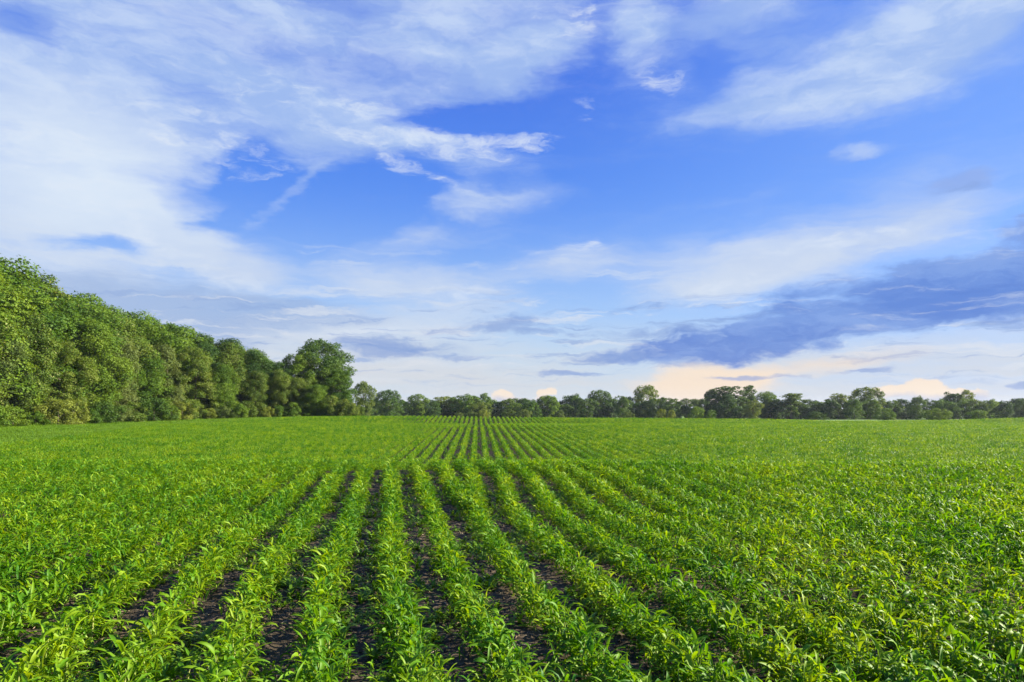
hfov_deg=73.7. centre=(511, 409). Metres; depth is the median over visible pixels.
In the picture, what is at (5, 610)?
corn plant
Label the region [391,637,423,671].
corn plant
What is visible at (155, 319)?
woodland tree
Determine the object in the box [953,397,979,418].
tree
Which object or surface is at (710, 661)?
corn plant
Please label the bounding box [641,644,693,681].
corn plant
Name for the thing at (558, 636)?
corn plant
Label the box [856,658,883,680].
corn plant
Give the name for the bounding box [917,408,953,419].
bush
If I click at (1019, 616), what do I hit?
corn plant
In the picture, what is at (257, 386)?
woodland tree
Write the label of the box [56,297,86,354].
woodland tree
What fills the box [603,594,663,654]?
corn plant
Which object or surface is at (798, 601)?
corn plant
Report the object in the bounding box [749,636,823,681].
corn plant
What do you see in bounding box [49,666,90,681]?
corn plant
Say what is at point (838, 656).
corn plant
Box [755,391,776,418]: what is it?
tree
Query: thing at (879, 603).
corn plant
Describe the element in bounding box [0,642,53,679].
corn plant
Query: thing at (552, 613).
corn plant
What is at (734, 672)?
corn plant
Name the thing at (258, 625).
corn plant
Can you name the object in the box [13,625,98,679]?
corn plant
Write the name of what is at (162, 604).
corn plant
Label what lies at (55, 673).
corn plant
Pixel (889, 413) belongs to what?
bush
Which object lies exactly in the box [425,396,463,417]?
tree
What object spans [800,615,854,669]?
corn plant
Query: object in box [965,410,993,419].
bush
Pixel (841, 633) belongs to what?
corn plant
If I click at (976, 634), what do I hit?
corn plant
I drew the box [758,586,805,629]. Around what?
corn plant
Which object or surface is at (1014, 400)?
tree
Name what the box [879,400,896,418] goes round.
tree
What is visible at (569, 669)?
corn plant
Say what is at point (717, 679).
corn plant
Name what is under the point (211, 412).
shrub
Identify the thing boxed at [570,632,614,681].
corn plant
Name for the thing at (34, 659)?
corn plant
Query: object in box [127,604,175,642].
corn plant
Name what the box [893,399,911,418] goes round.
tree
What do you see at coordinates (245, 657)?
corn plant
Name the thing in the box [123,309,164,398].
woodland tree
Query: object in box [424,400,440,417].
tree
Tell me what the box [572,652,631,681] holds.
corn plant
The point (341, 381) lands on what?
woodland tree
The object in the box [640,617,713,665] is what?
corn plant
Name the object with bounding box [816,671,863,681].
corn plant
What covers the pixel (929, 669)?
corn plant
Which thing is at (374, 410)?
tree
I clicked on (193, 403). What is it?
shrub
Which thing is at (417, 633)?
corn plant
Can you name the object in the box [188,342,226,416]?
woodland tree
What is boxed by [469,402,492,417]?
tree
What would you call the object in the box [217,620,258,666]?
corn plant
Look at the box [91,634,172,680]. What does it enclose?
corn plant
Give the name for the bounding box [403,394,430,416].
tree
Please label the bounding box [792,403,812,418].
tree
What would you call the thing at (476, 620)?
corn plant
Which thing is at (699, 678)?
corn plant
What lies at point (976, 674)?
corn plant
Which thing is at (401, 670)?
corn plant
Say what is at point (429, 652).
corn plant
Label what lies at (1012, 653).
corn plant
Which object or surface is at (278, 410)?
shrub
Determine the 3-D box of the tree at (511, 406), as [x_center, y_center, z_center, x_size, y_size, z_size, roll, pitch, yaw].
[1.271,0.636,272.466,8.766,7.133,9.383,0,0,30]
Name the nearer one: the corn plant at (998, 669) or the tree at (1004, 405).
the corn plant at (998, 669)
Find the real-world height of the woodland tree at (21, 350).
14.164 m
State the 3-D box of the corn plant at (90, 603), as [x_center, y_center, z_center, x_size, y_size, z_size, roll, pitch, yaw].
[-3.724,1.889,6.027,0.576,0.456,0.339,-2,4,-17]
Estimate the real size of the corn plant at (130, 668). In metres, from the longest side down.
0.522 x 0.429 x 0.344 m
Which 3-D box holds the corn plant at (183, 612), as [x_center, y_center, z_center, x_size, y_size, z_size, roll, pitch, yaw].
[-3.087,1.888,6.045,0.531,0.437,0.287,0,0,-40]
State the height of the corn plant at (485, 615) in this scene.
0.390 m
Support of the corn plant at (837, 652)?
on the field soil
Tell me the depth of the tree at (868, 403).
271.49 m
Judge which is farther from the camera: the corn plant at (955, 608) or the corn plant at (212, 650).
the corn plant at (955, 608)
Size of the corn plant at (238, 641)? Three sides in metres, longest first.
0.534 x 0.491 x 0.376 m
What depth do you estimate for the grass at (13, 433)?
74.74 m
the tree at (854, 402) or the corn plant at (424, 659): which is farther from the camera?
the tree at (854, 402)
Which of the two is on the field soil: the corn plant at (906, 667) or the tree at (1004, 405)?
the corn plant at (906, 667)
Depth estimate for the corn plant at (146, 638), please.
5.58 m
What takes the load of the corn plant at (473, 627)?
on the field soil
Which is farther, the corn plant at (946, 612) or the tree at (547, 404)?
the tree at (547, 404)
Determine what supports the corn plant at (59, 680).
on the field soil
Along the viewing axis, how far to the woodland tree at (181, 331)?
120.84 m
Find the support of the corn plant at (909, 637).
on the field soil
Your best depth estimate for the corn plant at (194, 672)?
4.99 m
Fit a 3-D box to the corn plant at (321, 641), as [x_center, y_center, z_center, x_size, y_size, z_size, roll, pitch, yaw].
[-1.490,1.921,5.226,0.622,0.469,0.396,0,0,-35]
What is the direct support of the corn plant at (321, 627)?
on the field soil
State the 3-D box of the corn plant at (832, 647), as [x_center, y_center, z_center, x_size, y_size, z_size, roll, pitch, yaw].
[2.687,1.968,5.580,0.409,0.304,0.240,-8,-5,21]
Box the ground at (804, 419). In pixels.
[3,410,968,442]
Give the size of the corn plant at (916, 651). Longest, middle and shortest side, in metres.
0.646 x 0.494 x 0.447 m
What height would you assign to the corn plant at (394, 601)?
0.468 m
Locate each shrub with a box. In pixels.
[0,405,31,425]
[0,406,12,426]
[25,410,50,424]
[32,398,79,424]
[56,398,91,423]
[83,406,107,423]
[85,399,128,422]
[110,405,135,421]
[115,401,148,421]
[136,397,178,420]
[160,405,180,419]
[170,401,196,419]
[177,398,207,419]
[202,408,216,418]
[214,405,235,418]
[229,403,249,417]
[236,400,257,417]
[260,406,275,416]
[274,405,287,416]
[283,402,301,416]
[302,408,315,415]
[318,395,341,415]
[334,399,353,415]
[347,402,358,415]
[354,404,365,415]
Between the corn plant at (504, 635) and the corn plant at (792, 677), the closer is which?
the corn plant at (792, 677)
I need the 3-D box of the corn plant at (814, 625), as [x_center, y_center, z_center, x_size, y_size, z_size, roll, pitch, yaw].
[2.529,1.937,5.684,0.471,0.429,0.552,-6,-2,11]
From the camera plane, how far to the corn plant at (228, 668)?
4.87 m
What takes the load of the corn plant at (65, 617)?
on the field soil
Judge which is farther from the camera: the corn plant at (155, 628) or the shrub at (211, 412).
the shrub at (211, 412)
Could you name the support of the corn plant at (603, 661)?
on the field soil
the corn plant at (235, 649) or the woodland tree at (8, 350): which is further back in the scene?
the woodland tree at (8, 350)
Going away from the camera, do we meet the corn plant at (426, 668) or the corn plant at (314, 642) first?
the corn plant at (426, 668)
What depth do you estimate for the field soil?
7.08 m
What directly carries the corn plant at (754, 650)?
on the field soil
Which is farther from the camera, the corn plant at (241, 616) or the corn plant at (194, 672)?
the corn plant at (241, 616)
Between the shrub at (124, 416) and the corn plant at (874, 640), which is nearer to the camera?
the corn plant at (874, 640)
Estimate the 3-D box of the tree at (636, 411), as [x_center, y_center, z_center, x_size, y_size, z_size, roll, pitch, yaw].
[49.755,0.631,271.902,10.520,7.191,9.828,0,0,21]
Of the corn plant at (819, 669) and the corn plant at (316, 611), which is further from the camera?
the corn plant at (316, 611)
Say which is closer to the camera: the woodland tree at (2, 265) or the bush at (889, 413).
the woodland tree at (2, 265)
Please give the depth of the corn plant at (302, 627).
5.20 m
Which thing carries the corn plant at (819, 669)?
on the field soil
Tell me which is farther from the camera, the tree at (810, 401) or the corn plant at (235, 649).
the tree at (810, 401)
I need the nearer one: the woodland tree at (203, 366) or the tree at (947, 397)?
the woodland tree at (203, 366)
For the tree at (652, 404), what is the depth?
268.98 m
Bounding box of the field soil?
[0,418,1023,681]
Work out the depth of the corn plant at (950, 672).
4.67 m
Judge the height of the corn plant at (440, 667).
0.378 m
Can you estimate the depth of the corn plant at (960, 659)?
5.13 m
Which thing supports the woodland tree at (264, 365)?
on the ground at (804, 419)
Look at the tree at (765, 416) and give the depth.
273.93 m
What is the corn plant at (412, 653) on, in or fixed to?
on the field soil
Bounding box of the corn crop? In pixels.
[0,415,1023,681]
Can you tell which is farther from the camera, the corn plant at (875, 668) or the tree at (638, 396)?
the tree at (638, 396)
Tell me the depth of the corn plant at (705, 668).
5.09 m
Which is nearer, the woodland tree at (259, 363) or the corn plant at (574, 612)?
the corn plant at (574, 612)
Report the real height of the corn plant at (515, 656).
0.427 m
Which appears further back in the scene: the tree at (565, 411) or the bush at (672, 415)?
the tree at (565, 411)
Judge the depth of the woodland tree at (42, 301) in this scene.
89.59 m
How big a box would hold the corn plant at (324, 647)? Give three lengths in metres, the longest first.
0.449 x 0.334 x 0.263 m
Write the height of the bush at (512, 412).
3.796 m
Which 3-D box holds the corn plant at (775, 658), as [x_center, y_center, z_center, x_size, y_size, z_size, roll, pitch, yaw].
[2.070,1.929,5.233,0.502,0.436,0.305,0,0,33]
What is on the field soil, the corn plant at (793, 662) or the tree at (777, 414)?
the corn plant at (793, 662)
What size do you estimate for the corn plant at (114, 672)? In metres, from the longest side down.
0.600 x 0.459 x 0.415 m
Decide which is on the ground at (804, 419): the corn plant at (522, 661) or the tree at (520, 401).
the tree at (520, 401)
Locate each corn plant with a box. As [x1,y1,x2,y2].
[0,596,30,636]
[0,601,27,643]
[0,602,45,647]
[0,639,82,681]
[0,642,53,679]
[0,648,46,681]
[0,657,58,681]
[1,622,80,668]
[3,592,51,633]
[7,640,66,681]
[11,624,86,666]
[11,661,50,681]
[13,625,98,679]
[19,611,87,667]
[20,651,88,681]
[25,606,102,650]
[28,624,99,671]
[29,622,90,673]
[37,634,72,667]
[42,630,107,681]
[44,670,91,681]
[45,618,93,651]
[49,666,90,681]
[50,608,117,661]
[52,606,95,643]
[58,595,123,637]
[67,605,116,638]
[68,626,104,652]
[71,603,127,639]
[84,657,124,681]
[88,673,151,681]
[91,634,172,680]
[95,639,170,680]
[96,629,163,676]
[99,657,153,681]
[103,652,172,681]
[107,661,140,681]
[108,643,157,678]
[109,646,189,681]
[120,621,163,651]
[123,609,179,657]
[123,625,173,662]
[123,638,171,679]
[124,608,176,649]
[125,609,196,656]
[126,641,168,681]
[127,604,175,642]
[127,617,184,665]
[129,630,180,673]
[131,596,195,637]
[132,601,195,643]
[136,659,186,681]
[141,615,190,652]
[148,650,172,675]
[164,647,200,681]
[174,659,228,681]
[177,636,248,674]
[181,639,237,681]
[181,663,226,681]
[184,664,249,681]
[187,620,261,663]
[188,634,271,681]
[194,637,272,681]
[195,669,238,681]
[200,634,263,677]
[200,655,263,681]
[205,665,243,681]
[206,621,270,654]
[212,607,266,650]
[213,616,251,660]
[214,596,263,639]
[216,606,262,644]
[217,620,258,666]
[217,620,262,660]
[219,640,245,667]
[219,660,235,681]
[222,644,256,679]
[227,611,284,655]
[251,661,310,681]
[253,650,285,681]
[267,625,353,680]
[267,665,296,681]
[278,644,344,680]
[280,618,357,661]
[281,629,357,680]
[282,652,337,681]
[283,652,345,681]
[284,603,349,650]
[285,605,333,648]
[285,634,354,671]
[287,603,353,670]
[291,626,327,648]
[294,617,343,664]
[297,622,358,676]
[299,640,342,681]
[303,599,337,635]
[307,618,344,647]
[307,646,365,681]
[308,660,337,681]
[310,666,331,681]
[334,643,364,680]
[362,659,388,681]
[363,607,428,656]
[365,592,429,638]
[370,615,440,666]
[370,638,441,681]
[372,596,435,649]
[375,599,420,646]
[378,640,441,681]
[381,638,444,679]
[383,626,425,668]
[386,629,448,671]
[390,611,425,662]
[390,653,455,681]
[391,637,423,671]
[392,602,433,639]
[392,608,432,647]
[392,667,441,681]
[392,674,412,681]
[396,649,434,680]
[400,652,447,681]
[413,663,447,680]
[422,652,453,679]
[430,657,455,681]
[453,615,516,658]
[454,603,493,641]
[454,611,490,637]
[458,607,513,668]
[464,667,506,681]
[465,607,503,654]
[467,608,507,650]
[468,621,519,680]
[468,629,534,672]
[470,667,517,681]
[472,616,518,652]
[472,643,516,681]
[474,608,513,642]
[475,630,504,678]
[479,630,542,674]
[483,624,537,675]
[487,658,521,678]
[493,656,537,681]
[496,662,552,681]
[497,646,536,681]
[499,652,540,681]
[500,662,554,681]
[507,647,543,679]
[515,669,547,681]
[528,597,580,640]
[538,620,601,675]
[538,624,609,674]
[539,641,584,681]
[540,618,581,666]
[543,599,578,646]
[543,604,606,651]
[547,609,585,651]
[547,617,572,648]
[547,640,602,678]
[555,611,588,659]
[564,636,614,678]
[565,615,613,673]
[565,622,611,659]
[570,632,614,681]
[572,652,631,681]
[577,648,631,681]
[583,647,624,681]
[591,663,642,681]
[594,653,618,681]
[602,662,644,680]
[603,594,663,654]
[608,665,637,681]
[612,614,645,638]
[613,601,661,637]
[615,665,647,679]
[619,615,677,652]
[622,616,673,653]
[624,616,678,665]
[627,607,677,669]
[629,609,674,653]
[634,631,703,675]
[635,642,677,677]
[638,634,669,677]
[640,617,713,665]
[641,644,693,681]
[645,628,708,662]
[647,626,715,674]
[650,656,695,681]
[654,628,730,681]
[657,628,710,681]
[661,627,719,668]
[664,660,694,681]
[673,641,718,681]
[676,589,744,639]
[684,658,717,681]
[687,590,758,637]
[687,595,754,652]
[690,653,738,681]
[691,665,751,681]
[692,654,755,681]
[696,667,721,681]
[697,604,753,647]
[703,613,762,666]
[708,617,741,661]
[713,664,741,681]
[714,652,745,670]
[715,667,756,681]
[717,616,780,664]
[726,621,789,677]
[728,633,754,656]
[729,672,751,681]
[732,619,771,666]
[735,631,802,680]
[736,632,793,673]
[747,635,803,680]
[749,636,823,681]
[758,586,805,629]
[758,658,808,681]
[761,629,808,679]
[771,594,828,642]
[772,602,828,645]
[773,644,810,679]
[774,645,827,681]
[779,653,852,681]
[780,599,825,649]
[786,664,830,681]
[787,613,834,657]
[788,604,854,642]
[788,659,842,681]
[788,663,810,678]
[795,617,845,661]
[796,647,839,681]
[798,659,834,679]
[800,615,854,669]
[808,610,853,661]
[808,622,886,680]
[812,634,869,662]
[814,611,892,663]
[816,612,881,672]
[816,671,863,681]
[817,660,854,681]
[820,628,885,671]
[823,648,879,681]
[826,635,892,680]
[826,664,866,681]
[827,643,878,676]
[848,599,885,642]
[848,604,901,643]
[849,634,895,681]
[853,594,934,648]
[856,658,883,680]
[857,603,904,643]
[858,604,912,640]
[862,649,933,681]
[864,598,922,658]
[872,630,928,669]
[874,654,907,680]
[875,637,916,681]
[878,654,932,681]
[881,648,919,681]
[882,619,935,656]
[889,649,958,681]
[891,621,938,656]
[893,615,936,664]
[899,625,970,667]
[908,650,945,681]
[910,614,982,670]
[912,660,946,681]
[918,646,984,681]
[919,625,992,675]
[920,589,966,632]
[920,590,987,636]
[922,594,994,649]
[923,621,973,669]
[930,594,993,641]
[931,631,1014,680]
[931,658,957,680]
[933,629,991,678]
[939,596,1015,648]
[954,658,987,681]
[957,644,1023,681]
[961,603,1023,655]
[961,606,999,648]
[961,630,999,658]
[973,644,1023,681]
[978,612,1023,658]
[979,663,1011,681]
[986,617,1023,663]
[990,659,1023,681]
[992,610,1023,653]
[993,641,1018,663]
[996,592,1023,631]
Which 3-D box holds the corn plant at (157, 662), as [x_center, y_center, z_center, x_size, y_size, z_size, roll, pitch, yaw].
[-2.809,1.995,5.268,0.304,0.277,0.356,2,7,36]
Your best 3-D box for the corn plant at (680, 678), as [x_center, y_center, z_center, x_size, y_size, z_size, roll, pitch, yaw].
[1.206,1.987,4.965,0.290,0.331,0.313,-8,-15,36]
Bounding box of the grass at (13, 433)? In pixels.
[0,415,367,444]
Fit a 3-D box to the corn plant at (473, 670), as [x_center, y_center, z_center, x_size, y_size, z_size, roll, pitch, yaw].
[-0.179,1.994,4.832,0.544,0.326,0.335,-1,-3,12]
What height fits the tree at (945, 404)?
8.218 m
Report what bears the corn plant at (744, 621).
on the field soil
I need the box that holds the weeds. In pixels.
[0,471,1023,681]
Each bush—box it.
[465,412,477,417]
[478,409,489,418]
[500,409,518,417]
[518,409,531,417]
[554,410,564,417]
[624,412,635,417]
[656,409,666,417]
[667,410,675,418]
[687,406,704,418]
[705,410,716,418]
[803,412,827,419]
[874,408,896,419]
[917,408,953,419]
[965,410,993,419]
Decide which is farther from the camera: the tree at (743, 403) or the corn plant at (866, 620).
the tree at (743, 403)
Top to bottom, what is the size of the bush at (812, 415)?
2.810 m
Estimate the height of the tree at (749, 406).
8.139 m
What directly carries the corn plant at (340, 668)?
on the field soil
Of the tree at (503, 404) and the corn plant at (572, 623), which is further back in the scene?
the tree at (503, 404)
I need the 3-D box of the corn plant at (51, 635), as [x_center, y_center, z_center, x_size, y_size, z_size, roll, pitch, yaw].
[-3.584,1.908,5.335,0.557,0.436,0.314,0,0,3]
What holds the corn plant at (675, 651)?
on the field soil
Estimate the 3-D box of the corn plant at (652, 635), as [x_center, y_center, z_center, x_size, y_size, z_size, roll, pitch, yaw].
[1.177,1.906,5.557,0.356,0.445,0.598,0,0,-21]
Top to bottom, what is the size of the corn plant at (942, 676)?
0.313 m
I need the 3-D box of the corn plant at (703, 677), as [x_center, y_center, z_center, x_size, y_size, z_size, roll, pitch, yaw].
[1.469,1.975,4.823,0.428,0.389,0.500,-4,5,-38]
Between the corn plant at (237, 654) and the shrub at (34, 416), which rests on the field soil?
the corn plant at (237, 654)
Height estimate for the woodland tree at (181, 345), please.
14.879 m
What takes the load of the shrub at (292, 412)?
on the ground at (804, 419)
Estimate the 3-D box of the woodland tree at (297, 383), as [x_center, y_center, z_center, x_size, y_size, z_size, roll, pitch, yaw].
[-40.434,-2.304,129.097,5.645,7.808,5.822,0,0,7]
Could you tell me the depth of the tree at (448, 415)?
278.19 m
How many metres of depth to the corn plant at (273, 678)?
4.66 m
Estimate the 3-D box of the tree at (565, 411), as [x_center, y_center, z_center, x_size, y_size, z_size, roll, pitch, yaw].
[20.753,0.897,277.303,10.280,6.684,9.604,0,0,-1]
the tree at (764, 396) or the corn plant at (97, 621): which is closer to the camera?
the corn plant at (97, 621)
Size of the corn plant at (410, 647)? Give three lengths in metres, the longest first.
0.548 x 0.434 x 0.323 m
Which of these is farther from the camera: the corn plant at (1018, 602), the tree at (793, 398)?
the tree at (793, 398)
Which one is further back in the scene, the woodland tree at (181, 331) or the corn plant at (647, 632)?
the woodland tree at (181, 331)
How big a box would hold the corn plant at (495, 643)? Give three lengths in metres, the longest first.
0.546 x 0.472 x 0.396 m
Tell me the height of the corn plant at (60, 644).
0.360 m
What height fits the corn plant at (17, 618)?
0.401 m
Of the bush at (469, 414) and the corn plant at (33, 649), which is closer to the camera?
the corn plant at (33, 649)
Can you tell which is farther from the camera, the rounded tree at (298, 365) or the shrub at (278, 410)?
the rounded tree at (298, 365)
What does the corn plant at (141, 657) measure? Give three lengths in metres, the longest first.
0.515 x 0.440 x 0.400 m
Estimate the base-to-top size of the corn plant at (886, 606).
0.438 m
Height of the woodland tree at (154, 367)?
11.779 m
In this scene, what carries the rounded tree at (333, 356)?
on the ground at (804, 419)
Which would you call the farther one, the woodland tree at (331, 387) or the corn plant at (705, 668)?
the woodland tree at (331, 387)
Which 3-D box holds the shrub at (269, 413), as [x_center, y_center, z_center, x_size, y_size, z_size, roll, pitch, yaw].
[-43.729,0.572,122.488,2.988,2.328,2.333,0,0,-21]
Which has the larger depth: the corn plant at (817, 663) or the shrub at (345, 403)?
the shrub at (345, 403)
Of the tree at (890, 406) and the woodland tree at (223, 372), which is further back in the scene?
the tree at (890, 406)
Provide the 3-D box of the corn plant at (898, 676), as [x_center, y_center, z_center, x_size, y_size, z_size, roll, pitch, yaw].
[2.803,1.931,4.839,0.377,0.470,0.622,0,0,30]
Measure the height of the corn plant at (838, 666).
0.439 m
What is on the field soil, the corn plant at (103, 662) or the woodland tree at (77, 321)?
the corn plant at (103, 662)
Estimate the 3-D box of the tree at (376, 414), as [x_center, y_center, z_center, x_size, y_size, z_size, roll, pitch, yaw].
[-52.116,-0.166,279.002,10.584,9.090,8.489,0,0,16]
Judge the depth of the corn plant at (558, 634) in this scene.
5.74 m
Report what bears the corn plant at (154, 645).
on the field soil
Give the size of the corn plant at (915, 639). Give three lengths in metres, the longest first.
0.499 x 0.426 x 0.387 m
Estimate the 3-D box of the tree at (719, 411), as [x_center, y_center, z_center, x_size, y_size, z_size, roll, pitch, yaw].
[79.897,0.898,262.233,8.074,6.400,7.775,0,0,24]
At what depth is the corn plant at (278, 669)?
4.89 m
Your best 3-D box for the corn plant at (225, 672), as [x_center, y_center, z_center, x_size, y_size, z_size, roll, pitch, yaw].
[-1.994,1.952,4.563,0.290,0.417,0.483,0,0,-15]
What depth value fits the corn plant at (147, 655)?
5.14 m
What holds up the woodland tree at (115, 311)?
on the ground at (804, 419)
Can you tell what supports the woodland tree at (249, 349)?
on the ground at (804, 419)
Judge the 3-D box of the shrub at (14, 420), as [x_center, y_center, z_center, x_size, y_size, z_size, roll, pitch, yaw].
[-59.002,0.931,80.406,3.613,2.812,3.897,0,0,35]
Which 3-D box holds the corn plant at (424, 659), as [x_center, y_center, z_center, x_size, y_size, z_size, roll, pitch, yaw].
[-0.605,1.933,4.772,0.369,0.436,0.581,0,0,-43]
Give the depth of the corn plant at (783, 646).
5.13 m
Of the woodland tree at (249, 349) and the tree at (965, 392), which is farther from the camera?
the tree at (965, 392)
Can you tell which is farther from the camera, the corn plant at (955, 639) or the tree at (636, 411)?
the tree at (636, 411)
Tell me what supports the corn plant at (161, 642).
on the field soil
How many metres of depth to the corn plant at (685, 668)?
5.07 m
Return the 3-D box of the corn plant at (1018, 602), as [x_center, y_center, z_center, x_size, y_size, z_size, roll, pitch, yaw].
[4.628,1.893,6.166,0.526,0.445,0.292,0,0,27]
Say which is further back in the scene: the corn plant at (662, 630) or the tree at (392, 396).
the tree at (392, 396)
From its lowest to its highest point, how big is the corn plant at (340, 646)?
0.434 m
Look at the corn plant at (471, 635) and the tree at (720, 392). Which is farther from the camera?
the tree at (720, 392)
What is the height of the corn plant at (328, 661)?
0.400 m
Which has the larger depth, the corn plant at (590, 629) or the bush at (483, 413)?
the bush at (483, 413)
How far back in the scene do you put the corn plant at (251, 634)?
5.60 m
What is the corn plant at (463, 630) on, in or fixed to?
on the field soil
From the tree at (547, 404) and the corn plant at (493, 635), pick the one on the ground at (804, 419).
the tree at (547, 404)
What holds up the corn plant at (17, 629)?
on the field soil
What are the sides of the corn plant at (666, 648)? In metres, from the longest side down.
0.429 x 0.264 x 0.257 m
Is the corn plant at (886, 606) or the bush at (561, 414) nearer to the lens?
the corn plant at (886, 606)
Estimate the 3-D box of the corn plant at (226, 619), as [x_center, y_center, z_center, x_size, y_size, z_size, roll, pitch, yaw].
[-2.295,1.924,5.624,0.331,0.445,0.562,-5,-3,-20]
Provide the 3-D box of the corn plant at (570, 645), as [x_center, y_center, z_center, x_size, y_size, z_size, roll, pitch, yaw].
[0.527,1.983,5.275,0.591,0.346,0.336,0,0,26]
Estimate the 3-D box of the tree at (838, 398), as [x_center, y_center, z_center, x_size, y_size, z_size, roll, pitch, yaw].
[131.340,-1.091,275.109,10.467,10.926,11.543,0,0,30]
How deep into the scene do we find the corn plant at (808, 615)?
5.89 m
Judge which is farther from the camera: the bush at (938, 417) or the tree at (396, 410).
the tree at (396, 410)
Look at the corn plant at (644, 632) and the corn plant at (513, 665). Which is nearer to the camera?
the corn plant at (513, 665)
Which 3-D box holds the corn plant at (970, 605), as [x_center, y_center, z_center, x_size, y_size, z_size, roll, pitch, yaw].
[3.949,1.869,5.783,0.383,0.495,0.543,0,0,-43]
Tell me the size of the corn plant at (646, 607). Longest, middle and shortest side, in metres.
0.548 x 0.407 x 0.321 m
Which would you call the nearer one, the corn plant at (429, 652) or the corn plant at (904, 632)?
the corn plant at (429, 652)
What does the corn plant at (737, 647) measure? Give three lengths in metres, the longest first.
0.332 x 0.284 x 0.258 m
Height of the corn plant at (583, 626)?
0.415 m
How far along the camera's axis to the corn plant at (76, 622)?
5.88 m
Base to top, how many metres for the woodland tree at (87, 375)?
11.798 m
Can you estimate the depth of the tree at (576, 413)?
280.70 m
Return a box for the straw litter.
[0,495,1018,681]
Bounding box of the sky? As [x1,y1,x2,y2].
[0,0,1023,409]
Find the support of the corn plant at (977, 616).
on the field soil
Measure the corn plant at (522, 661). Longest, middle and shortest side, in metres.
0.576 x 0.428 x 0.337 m
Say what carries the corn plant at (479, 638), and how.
on the field soil
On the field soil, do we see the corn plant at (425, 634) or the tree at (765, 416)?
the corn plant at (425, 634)
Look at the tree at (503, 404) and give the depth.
273.83 m
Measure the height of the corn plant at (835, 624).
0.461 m
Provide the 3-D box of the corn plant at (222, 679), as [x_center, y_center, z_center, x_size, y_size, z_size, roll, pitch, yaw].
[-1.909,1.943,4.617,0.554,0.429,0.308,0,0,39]
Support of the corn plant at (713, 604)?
on the field soil
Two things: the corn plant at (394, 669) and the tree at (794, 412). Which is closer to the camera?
the corn plant at (394, 669)
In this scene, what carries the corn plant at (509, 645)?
on the field soil
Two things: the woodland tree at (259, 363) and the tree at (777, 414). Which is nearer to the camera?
the woodland tree at (259, 363)
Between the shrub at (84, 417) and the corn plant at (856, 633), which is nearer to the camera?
the corn plant at (856, 633)
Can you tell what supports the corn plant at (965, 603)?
on the field soil
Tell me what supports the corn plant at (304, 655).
on the field soil
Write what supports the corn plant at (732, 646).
on the field soil
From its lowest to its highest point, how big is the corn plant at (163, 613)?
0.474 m
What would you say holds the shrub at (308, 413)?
on the ground at (804, 419)
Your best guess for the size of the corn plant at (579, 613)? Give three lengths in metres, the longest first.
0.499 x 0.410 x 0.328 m
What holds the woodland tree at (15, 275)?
on the ground at (804, 419)
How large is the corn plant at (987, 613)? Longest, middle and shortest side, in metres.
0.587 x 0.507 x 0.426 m
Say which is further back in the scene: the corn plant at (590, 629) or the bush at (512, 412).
the bush at (512, 412)
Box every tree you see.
[0,253,63,400]
[0,258,9,304]
[0,266,45,421]
[0,278,72,421]
[0,318,23,407]
[0,320,32,420]
[1,311,63,422]
[3,290,95,410]
[9,269,96,397]
[33,339,101,422]
[49,307,108,408]
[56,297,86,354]
[61,318,136,420]
[64,290,105,308]
[74,303,149,404]
[96,303,136,367]
[97,334,142,417]
[98,314,163,412]
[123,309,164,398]
[124,349,173,419]
[125,319,193,414]
[137,316,177,378]
[150,343,185,415]
[153,335,211,416]
[156,323,220,398]
[176,346,223,415]
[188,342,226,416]
[191,331,216,404]
[207,342,253,416]
[208,364,242,417]
[214,338,251,401]
[233,350,275,415]
[237,347,273,397]
[240,352,276,397]
[240,370,270,415]
[266,361,299,414]
[267,368,295,415]
[269,372,293,416]
[280,351,330,402]
[284,377,310,415]
[286,338,357,398]
[299,378,317,414]
[303,384,328,415]
[312,364,347,407]
[321,368,356,412]
[351,381,377,415]
[360,398,378,415]
[373,389,403,415]
[373,400,395,415]
[381,399,404,415]
[394,399,407,415]
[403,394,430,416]
[404,400,424,416]
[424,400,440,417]
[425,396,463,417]
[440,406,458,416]
[447,393,487,417]
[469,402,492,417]
[474,393,496,415]
[488,401,500,417]
[495,398,518,416]
[501,402,522,417]
[515,398,534,416]
[520,399,541,417]
[535,395,560,417]
[537,396,556,416]
[555,403,575,417]
[557,393,589,417]
[569,397,587,417]
[575,398,599,417]
[587,389,613,417]
[596,398,614,417]
[605,398,620,416]
[612,395,632,417]
[620,396,634,416]
[624,402,648,417]
[633,384,658,417]
[638,398,662,418]
[658,398,684,417]
[669,402,690,417]
[675,398,694,417]
[687,399,703,417]
[695,397,715,417]
[704,386,747,418]
[704,389,720,409]
[710,404,729,418]
[713,394,741,418]
[737,399,753,418]
[739,385,756,417]
[743,400,764,418]
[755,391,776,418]
[760,398,785,418]
[764,399,790,418]
[777,400,801,418]
[779,393,808,418]
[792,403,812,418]
[802,399,820,418]
[805,401,826,417]
[820,399,841,419]
[825,393,849,418]
[835,401,856,418]
[843,398,865,419]
[849,386,887,418]
[859,398,881,419]
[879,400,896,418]
[891,400,904,418]
[892,403,902,418]
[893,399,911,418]
[906,396,926,419]
[913,398,936,419]
[923,400,963,419]
[943,392,957,417]
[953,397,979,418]
[954,393,963,418]
[956,390,975,405]
[960,399,988,418]
[978,398,1002,418]
[996,400,1014,418]
[1003,398,1023,414]
[1012,399,1023,417]
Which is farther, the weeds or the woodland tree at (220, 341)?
the woodland tree at (220, 341)
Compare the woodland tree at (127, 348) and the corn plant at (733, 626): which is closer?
the corn plant at (733, 626)
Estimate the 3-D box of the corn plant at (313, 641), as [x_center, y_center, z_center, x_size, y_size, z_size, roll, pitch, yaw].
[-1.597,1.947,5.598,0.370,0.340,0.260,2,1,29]
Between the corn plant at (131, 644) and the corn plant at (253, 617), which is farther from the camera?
the corn plant at (253, 617)
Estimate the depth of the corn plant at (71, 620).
5.67 m

